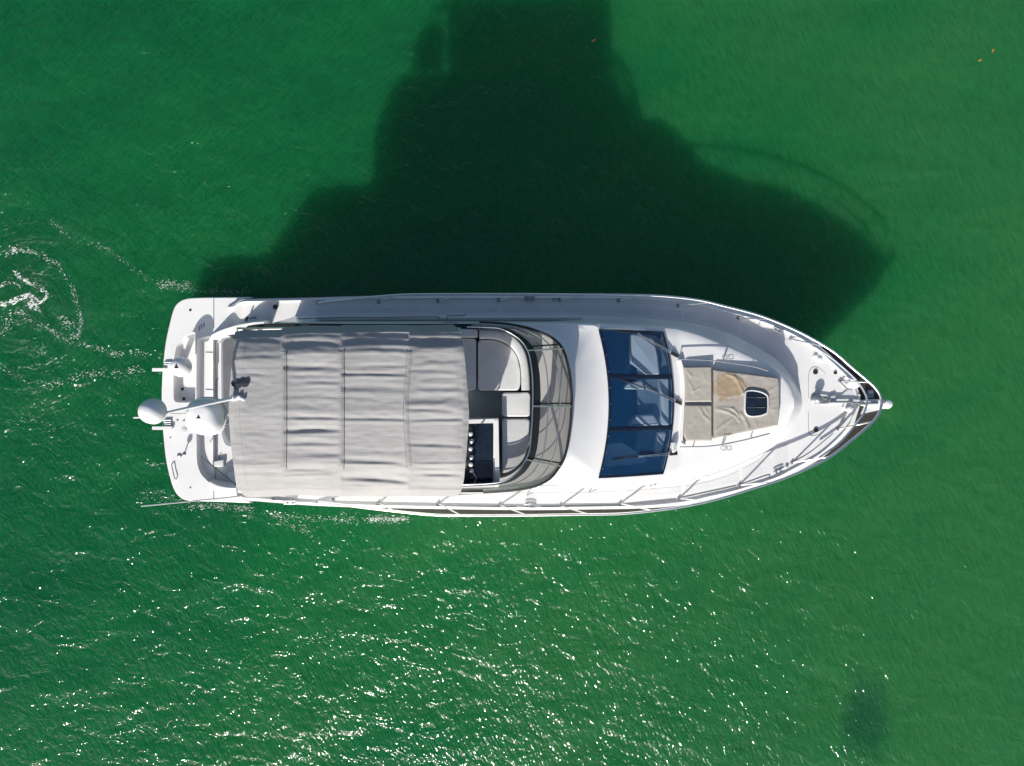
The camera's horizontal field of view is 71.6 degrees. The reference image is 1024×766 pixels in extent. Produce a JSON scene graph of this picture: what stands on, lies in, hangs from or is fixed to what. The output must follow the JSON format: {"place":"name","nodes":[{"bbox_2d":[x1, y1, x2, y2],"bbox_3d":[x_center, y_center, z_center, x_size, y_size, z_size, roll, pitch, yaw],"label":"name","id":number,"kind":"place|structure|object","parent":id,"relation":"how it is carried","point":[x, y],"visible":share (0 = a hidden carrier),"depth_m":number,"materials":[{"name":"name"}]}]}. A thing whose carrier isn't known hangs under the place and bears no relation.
{"place":"outdoors","nodes":[
{"label":"outdoors","id":0,"kind":"place"},
{"bbox_2d":[0,0,1023,765],"bbox_3d":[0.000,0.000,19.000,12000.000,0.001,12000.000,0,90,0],"label":"water","id":1,"kind":"structure","parent":0,"point":[844,178],"depth_m":19.00,"materials":[{"name":"green liquid"}]},
{"bbox_2d":[0,220,410,537],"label":"foam","id":2,"kind":"object","parent":1,"relation":"on","point":[35,304],"visible":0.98,"depth_m":18.99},
{"bbox_2d":[133,293,892,516],"bbox_3d":[-0.162,0.452,15.759,18.115,8.282,5.349,0,90,0],"label":"motor yacht","id":3,"kind":"object","parent":1,"relation":"on","point":[519,404],"visible":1,"depth_m":16.02,"materials":[{"name":"white plastic"}]},
{"bbox_2d":[231,378,248,389],"bbox_3d":[-4.957,0.007,12.941,0.358,0.074,0.187,-17,90,0],"label":"flag","id":4,"kind":"object","parent":3,"relation":"on","point":[240,383],"visible":1,"depth_m":12.92,"materials":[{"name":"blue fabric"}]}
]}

